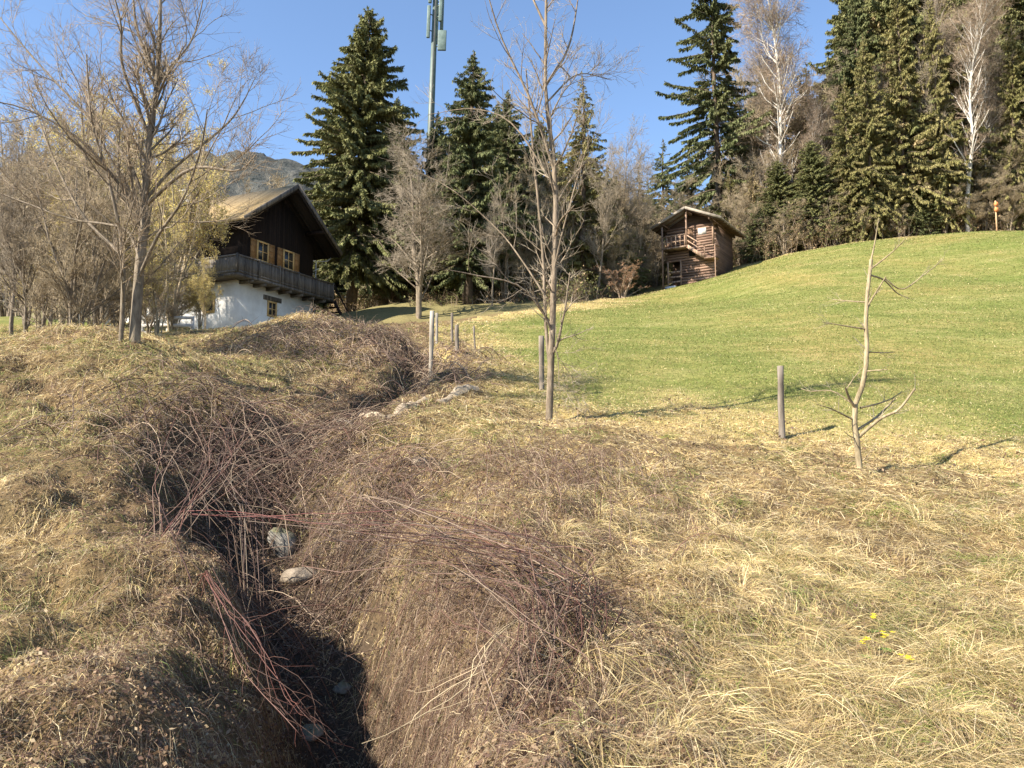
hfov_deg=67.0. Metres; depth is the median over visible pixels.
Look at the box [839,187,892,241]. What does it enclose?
spruce tree
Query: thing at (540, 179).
spruce tree
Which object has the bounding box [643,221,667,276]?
bare tree
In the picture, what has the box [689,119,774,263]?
bare tree
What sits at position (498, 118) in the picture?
spruce tree
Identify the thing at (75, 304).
bare tree
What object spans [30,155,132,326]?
bare tree
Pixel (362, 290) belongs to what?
spruce tree
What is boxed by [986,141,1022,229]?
bare tree
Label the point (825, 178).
bare tree
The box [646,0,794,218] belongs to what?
spruce tree
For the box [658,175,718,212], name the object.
bare tree
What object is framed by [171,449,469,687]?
bramble bush
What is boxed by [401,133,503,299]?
spruce tree
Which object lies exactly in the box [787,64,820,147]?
spruce tree
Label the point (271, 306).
window
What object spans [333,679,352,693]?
stone
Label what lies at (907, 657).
primrose
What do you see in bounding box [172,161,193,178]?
bare tree
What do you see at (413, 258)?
bare tree
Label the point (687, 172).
spruce tree
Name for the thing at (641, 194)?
bare tree
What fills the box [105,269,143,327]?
bare tree
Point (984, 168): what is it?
spruce tree
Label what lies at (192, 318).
rail fence
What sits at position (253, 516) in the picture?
bramble bush
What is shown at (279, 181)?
bare tree
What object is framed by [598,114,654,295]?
bare tree
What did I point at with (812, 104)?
birch tree
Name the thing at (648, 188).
spruce tree
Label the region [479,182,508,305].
bare tree
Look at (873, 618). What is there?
primrose
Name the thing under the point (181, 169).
bare tree
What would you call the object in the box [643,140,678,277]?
spruce tree
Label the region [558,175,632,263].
bare tree
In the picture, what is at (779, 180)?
spruce tree
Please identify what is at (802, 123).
larch tree
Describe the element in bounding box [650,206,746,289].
log barn
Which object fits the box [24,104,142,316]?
bare tree
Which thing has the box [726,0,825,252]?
birch tree
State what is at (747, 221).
bare tree
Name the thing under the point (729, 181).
spruce tree
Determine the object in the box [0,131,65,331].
bare tree
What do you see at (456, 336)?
fence post
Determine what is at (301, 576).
stone
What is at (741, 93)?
bare tree
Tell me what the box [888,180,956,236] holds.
spruce tree
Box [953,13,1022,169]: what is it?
bare tree
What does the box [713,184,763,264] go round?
bare tree
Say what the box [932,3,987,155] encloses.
larch tree
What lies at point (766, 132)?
birch tree
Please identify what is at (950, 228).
spruce tree
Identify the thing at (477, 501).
dead stalk
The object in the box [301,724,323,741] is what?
stone
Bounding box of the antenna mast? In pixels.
[425,0,446,294]
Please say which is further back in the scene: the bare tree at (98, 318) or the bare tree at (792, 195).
the bare tree at (792, 195)
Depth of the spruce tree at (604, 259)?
64.41 m
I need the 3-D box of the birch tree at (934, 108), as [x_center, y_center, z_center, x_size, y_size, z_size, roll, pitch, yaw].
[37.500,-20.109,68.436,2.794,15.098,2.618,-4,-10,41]
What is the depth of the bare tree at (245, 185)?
62.38 m
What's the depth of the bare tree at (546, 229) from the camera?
57.31 m
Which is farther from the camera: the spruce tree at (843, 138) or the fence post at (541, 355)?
the spruce tree at (843, 138)
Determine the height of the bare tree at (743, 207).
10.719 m
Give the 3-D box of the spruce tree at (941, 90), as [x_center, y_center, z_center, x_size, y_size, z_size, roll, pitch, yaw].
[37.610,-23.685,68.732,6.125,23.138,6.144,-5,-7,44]
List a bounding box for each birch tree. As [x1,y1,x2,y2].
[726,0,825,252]
[732,18,798,136]
[746,63,786,256]
[795,72,837,245]
[798,106,827,160]
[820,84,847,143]
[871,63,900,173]
[916,0,960,70]
[922,76,947,228]
[941,0,1017,231]
[964,12,1005,230]
[989,4,1023,103]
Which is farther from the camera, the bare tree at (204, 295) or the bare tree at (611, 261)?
the bare tree at (611, 261)
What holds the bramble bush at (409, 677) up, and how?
on the ground at (398, 314)
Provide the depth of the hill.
723.64 m
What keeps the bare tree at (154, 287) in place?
on the ground at (398, 314)
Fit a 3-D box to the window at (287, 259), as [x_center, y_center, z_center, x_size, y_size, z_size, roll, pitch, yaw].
[-14.113,-7.799,48.823,0.075,1.250,2.040,-2,-5,24]
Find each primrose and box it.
[859,637,870,658]
[867,613,877,632]
[877,631,895,651]
[897,653,917,676]
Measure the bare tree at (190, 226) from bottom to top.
11.870 m
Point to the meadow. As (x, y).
(932, 283)
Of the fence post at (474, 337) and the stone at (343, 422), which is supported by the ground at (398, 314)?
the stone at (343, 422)
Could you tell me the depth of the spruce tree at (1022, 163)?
67.91 m
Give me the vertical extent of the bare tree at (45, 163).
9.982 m
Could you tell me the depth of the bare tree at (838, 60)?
83.63 m
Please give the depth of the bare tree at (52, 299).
25.18 m
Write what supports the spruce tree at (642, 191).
on the ground at (398, 314)
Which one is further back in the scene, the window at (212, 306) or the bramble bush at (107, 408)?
the window at (212, 306)
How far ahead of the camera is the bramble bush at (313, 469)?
11.26 m
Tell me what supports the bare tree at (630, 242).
on the ground at (398, 314)
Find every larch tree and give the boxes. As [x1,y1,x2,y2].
[728,73,797,220]
[733,111,747,251]
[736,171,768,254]
[761,125,800,197]
[783,75,819,205]
[808,87,828,161]
[843,94,863,137]
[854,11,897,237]
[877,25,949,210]
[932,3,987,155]
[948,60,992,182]
[960,8,1000,121]
[964,153,998,230]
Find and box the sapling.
[794,217,949,468]
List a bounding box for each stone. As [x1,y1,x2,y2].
[267,527,297,560]
[280,566,318,585]
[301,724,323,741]
[332,418,355,425]
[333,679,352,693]
[412,457,428,466]
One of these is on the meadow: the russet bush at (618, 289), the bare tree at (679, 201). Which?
the russet bush at (618, 289)
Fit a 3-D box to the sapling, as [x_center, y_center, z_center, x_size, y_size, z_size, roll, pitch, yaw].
[5.274,-0.568,11.055,2.442,3.847,1.082,0,-5,0]
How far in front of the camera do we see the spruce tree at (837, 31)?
86.12 m
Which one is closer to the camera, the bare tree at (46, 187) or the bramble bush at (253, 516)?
the bramble bush at (253, 516)
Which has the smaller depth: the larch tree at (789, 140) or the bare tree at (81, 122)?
the bare tree at (81, 122)
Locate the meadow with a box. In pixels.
[0,231,1023,475]
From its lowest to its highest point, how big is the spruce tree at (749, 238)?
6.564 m
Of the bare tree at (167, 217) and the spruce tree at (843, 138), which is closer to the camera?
the bare tree at (167, 217)
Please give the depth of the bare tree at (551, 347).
14.29 m
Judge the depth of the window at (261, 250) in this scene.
46.70 m
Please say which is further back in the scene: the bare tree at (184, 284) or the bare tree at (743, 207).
the bare tree at (743, 207)
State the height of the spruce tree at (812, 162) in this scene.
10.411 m
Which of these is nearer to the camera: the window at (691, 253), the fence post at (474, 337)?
the fence post at (474, 337)
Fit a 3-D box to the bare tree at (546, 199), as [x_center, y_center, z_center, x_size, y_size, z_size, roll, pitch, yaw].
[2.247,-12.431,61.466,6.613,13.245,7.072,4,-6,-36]
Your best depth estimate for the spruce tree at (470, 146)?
54.53 m
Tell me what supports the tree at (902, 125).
on the ground at (398, 314)
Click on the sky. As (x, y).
(304, 38)
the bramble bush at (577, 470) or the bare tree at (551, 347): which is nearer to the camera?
the bramble bush at (577, 470)
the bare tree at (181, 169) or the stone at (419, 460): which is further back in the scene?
the bare tree at (181, 169)
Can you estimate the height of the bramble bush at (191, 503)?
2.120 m
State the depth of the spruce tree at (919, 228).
67.09 m
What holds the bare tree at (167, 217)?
on the meadow
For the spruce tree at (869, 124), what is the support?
on the ground at (398, 314)
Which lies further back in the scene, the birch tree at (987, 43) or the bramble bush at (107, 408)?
the birch tree at (987, 43)
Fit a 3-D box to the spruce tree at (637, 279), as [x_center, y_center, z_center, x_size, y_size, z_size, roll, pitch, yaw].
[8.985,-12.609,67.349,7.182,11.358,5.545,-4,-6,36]
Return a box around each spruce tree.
[289,6,436,312]
[313,207,346,314]
[339,286,372,306]
[358,97,439,302]
[389,51,547,304]
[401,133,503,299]
[406,111,459,298]
[459,89,569,301]
[483,101,531,297]
[496,141,578,300]
[526,120,569,199]
[540,72,628,299]
[556,151,576,191]
[558,169,632,298]
[598,177,655,297]
[634,206,661,285]
[635,171,650,240]
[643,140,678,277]
[645,176,657,202]
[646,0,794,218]
[650,207,672,281]
[665,155,710,270]
[715,171,744,259]
[734,195,791,264]
[752,160,800,254]
[778,140,845,248]
[778,171,825,252]
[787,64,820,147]
[807,0,884,114]
[813,75,882,243]
[816,0,882,181]
[822,142,859,246]
[823,70,854,244]
[831,33,921,241]
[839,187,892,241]
[856,0,985,236]
[872,0,972,238]
[873,90,920,236]
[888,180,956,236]
[892,0,1005,229]
[896,200,934,235]
[904,64,963,233]
[907,0,976,233]
[914,0,965,68]
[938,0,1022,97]
[948,144,982,232]
[964,0,1023,193]
[974,145,1003,227]
[982,19,1023,230]
[994,119,1023,230]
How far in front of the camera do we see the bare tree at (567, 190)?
62.11 m
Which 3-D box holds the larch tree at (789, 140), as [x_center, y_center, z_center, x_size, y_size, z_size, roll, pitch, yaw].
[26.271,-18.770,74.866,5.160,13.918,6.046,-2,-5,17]
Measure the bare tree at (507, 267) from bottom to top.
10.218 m
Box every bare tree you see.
[0,0,308,343]
[0,77,66,315]
[0,100,61,335]
[0,112,31,279]
[0,130,67,303]
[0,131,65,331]
[0,159,48,316]
[0,183,45,324]
[1,116,78,316]
[1,219,54,329]
[3,93,121,325]
[4,50,201,327]
[5,171,95,327]
[9,110,164,327]
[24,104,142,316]
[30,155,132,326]
[37,113,93,318]
[39,76,127,196]
[45,155,97,315]
[58,76,189,304]
[71,91,179,193]
[89,107,151,302]
[104,127,211,199]
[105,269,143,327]
[112,239,163,330]
[115,74,194,323]
[125,199,186,335]
[129,58,232,331]
[141,270,186,333]
[150,159,192,214]
[151,266,190,330]
[155,250,219,328]
[162,115,232,196]
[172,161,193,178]
[173,145,252,197]
[186,261,212,328]
[191,241,223,328]
[212,171,290,198]
[359,124,488,318]
[381,0,643,420]
[466,170,538,301]
[475,239,501,301]
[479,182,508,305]
[503,223,551,298]
[513,133,579,298]
[528,183,574,277]
[541,145,608,291]
[545,204,595,289]
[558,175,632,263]
[580,136,628,298]
[586,221,634,296]
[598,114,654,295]
[600,156,644,280]
[615,190,666,294]
[628,138,660,258]
[637,199,683,286]
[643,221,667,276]
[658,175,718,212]
[670,170,705,211]
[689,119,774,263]
[693,67,809,257]
[695,199,732,244]
[708,51,783,175]
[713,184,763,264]
[721,152,776,230]
[724,193,769,262]
[727,58,796,190]
[733,142,806,214]
[747,96,828,181]
[756,198,807,254]
[781,170,836,227]
[787,149,844,247]
[788,62,836,116]
[790,202,826,249]
[793,114,836,169]
[813,191,857,245]
[829,47,848,89]
[843,203,881,240]
[886,203,910,236]
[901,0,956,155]
[924,182,972,233]
[940,0,1001,92]
[952,187,994,231]
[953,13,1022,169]
[956,1,1006,106]
[958,81,1022,167]
[961,111,1023,229]
[965,168,1017,230]
[980,175,1023,230]
[986,95,1023,184]
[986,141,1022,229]
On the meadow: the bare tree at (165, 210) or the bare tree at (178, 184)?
the bare tree at (165, 210)
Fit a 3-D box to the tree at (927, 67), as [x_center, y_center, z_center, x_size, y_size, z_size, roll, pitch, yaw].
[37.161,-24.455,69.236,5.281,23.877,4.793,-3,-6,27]
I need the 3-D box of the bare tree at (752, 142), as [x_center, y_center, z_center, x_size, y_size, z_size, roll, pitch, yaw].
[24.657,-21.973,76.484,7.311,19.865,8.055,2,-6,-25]
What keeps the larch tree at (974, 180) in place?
on the ground at (398, 314)
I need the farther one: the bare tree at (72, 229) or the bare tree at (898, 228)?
the bare tree at (898, 228)
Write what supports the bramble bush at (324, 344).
on the ground at (398, 314)
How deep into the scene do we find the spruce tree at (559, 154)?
83.78 m
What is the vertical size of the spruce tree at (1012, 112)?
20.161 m
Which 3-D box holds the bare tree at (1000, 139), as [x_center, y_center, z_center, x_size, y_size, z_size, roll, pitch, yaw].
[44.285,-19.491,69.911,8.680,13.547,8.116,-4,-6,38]
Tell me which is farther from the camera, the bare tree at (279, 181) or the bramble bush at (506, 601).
the bare tree at (279, 181)
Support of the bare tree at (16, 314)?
on the meadow
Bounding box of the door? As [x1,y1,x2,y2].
[684,228,692,246]
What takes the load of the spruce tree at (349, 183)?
on the meadow
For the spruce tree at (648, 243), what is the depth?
74.78 m
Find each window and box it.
[202,294,214,312]
[250,238,274,264]
[267,300,276,317]
[277,247,299,271]
[689,251,695,256]
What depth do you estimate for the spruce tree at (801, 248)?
70.35 m
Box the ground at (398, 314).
[0,258,1023,767]
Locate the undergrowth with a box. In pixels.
[322,199,1023,314]
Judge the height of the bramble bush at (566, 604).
1.306 m
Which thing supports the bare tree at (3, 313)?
on the ground at (398, 314)
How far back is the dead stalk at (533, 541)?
5.65 m
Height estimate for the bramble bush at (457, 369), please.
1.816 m
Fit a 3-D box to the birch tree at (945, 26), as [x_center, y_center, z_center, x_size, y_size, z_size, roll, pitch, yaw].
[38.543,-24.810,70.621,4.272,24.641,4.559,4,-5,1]
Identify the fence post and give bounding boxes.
[429,311,433,374]
[435,313,437,343]
[451,313,452,341]
[455,325,458,352]
[473,326,475,348]
[539,336,543,390]
[777,366,785,438]
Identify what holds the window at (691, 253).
in the log barn
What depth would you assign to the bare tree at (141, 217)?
14.21 m
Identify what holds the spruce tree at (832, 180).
on the ground at (398, 314)
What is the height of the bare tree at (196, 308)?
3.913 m
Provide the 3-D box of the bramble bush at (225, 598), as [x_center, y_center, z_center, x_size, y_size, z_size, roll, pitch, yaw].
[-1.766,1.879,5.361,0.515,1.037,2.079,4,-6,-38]
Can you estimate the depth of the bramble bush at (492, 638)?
4.57 m
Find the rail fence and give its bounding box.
[141,316,194,332]
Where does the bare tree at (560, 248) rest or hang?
on the ground at (398, 314)
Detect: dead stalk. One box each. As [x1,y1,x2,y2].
[154,490,192,584]
[472,481,482,537]
[517,507,553,592]
[606,491,617,543]
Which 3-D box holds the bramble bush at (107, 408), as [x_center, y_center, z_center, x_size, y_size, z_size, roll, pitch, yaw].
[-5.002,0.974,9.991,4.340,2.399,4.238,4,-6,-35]
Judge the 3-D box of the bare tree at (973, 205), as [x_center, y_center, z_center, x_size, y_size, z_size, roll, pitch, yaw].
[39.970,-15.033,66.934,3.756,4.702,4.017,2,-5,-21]
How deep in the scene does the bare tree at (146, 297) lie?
30.66 m
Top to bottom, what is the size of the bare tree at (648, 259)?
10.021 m
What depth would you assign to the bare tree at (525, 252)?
56.99 m
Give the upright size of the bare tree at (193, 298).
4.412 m
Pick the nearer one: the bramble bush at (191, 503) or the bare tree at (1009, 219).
the bramble bush at (191, 503)
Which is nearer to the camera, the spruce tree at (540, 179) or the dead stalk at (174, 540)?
the dead stalk at (174, 540)
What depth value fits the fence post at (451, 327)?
27.74 m
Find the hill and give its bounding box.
[3,150,423,303]
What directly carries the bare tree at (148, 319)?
on the meadow
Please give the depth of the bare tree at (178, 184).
66.44 m
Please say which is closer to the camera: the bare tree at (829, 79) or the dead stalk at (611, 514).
the dead stalk at (611, 514)
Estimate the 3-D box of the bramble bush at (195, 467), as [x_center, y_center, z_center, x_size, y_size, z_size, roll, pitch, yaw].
[-3.857,1.262,10.185,3.770,3.345,4.852,0,-5,0]
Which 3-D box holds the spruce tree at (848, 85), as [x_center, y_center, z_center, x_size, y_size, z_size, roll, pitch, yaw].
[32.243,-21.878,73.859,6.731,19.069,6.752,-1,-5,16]
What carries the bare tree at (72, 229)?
on the ground at (398, 314)
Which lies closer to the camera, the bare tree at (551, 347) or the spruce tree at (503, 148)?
the bare tree at (551, 347)
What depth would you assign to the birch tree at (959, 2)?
79.87 m
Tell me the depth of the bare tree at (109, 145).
60.63 m
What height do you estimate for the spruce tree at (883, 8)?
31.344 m
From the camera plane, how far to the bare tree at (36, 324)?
28.31 m
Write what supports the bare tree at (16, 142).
on the meadow
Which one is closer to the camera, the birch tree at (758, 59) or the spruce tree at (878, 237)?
the spruce tree at (878, 237)
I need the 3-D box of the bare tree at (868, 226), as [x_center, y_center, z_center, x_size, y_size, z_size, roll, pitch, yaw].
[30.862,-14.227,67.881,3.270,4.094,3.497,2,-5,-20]
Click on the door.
(689, 231)
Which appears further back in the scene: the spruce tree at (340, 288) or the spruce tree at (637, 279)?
the spruce tree at (340, 288)
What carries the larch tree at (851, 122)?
on the ground at (398, 314)
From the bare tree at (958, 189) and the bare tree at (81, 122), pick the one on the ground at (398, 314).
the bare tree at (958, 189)
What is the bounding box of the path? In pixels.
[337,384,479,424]
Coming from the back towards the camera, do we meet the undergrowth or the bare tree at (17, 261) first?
the undergrowth
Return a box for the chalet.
[125,184,348,329]
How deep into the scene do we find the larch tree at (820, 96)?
78.83 m
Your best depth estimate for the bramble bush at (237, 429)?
10.80 m
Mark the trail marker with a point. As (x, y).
(996, 209)
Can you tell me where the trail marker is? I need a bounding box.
[994,201,998,230]
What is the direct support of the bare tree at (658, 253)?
on the ground at (398, 314)
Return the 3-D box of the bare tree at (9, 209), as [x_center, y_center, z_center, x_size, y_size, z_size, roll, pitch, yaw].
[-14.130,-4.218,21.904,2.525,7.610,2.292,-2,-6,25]
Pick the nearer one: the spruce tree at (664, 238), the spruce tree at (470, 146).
the spruce tree at (470, 146)
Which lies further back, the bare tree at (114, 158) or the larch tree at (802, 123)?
the larch tree at (802, 123)
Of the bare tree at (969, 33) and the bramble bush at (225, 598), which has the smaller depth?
the bramble bush at (225, 598)
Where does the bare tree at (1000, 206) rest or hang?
on the ground at (398, 314)
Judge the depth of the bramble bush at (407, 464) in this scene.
9.70 m
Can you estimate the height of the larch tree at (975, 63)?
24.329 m
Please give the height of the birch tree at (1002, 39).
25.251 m
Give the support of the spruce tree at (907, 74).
on the ground at (398, 314)
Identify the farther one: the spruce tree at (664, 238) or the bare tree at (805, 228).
the spruce tree at (664, 238)
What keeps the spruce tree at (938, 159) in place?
on the ground at (398, 314)
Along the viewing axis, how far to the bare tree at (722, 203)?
70.01 m
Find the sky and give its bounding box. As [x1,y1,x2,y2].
[0,0,840,213]
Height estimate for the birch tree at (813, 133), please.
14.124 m
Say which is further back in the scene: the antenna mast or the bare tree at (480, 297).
the antenna mast
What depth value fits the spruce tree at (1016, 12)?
71.00 m
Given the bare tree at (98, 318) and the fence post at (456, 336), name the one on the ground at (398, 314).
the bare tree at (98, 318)
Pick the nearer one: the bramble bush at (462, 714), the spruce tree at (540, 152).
the bramble bush at (462, 714)
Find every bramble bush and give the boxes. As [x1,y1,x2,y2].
[0,352,441,621]
[0,380,313,557]
[56,369,328,626]
[63,457,441,767]
[112,366,463,573]
[141,351,331,542]
[161,491,515,549]
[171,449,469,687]
[183,302,524,396]
[196,568,352,767]
[198,432,431,647]
[236,460,642,686]
[248,486,750,767]
[266,432,514,620]
[324,493,502,767]
[359,397,751,709]
[362,615,545,766]
[369,523,607,738]
[376,356,510,407]
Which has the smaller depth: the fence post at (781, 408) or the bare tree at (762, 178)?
the fence post at (781, 408)
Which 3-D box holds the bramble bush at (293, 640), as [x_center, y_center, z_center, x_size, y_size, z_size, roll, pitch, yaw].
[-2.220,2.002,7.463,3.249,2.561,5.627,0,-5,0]
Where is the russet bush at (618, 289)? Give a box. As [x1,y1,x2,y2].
[590,260,649,297]
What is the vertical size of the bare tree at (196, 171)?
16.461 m
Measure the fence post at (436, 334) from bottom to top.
1.500 m
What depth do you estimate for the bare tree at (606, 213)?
58.98 m
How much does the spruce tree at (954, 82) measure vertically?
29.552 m
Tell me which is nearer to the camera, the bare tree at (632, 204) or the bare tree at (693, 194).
the bare tree at (632, 204)
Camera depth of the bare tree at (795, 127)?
77.81 m
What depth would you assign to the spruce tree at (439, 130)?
67.53 m
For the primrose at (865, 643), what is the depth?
4.99 m
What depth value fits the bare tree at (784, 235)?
68.65 m
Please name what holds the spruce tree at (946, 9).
on the ground at (398, 314)
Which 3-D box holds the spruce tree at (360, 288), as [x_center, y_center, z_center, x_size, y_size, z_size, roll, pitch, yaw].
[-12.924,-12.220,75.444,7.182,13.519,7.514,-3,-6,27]
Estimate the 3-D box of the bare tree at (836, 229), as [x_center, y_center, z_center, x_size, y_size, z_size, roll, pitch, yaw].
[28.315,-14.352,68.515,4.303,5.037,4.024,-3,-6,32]
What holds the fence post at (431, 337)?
on the ground at (398, 314)
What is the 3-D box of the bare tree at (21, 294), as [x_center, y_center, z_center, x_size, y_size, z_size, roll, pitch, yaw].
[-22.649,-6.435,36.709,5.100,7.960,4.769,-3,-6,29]
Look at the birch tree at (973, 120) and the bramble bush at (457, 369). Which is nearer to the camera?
the bramble bush at (457, 369)
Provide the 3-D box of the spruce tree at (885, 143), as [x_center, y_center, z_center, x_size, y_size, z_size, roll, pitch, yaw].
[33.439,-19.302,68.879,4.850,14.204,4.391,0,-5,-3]
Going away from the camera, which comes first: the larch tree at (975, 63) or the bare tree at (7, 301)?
the bare tree at (7, 301)
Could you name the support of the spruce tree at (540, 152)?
on the ground at (398, 314)
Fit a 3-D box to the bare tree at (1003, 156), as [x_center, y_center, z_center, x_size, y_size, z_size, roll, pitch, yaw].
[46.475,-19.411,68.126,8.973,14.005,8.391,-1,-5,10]
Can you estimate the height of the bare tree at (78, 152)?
11.727 m
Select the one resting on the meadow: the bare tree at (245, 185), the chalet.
the chalet
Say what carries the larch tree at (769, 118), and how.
on the ground at (398, 314)
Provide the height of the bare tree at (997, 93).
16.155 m
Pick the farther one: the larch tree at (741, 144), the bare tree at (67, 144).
the larch tree at (741, 144)
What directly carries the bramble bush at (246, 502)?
on the ground at (398, 314)
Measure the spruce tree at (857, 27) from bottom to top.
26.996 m
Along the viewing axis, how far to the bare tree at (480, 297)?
58.73 m
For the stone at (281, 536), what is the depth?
9.69 m
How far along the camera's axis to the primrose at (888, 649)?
5.08 m
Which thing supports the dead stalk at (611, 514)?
on the ground at (398, 314)
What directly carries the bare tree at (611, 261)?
on the ground at (398, 314)
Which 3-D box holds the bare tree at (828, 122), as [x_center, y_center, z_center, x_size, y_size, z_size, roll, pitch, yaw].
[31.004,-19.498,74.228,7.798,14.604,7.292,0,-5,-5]
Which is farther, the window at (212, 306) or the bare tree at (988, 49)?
the bare tree at (988, 49)
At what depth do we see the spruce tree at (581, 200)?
61.07 m

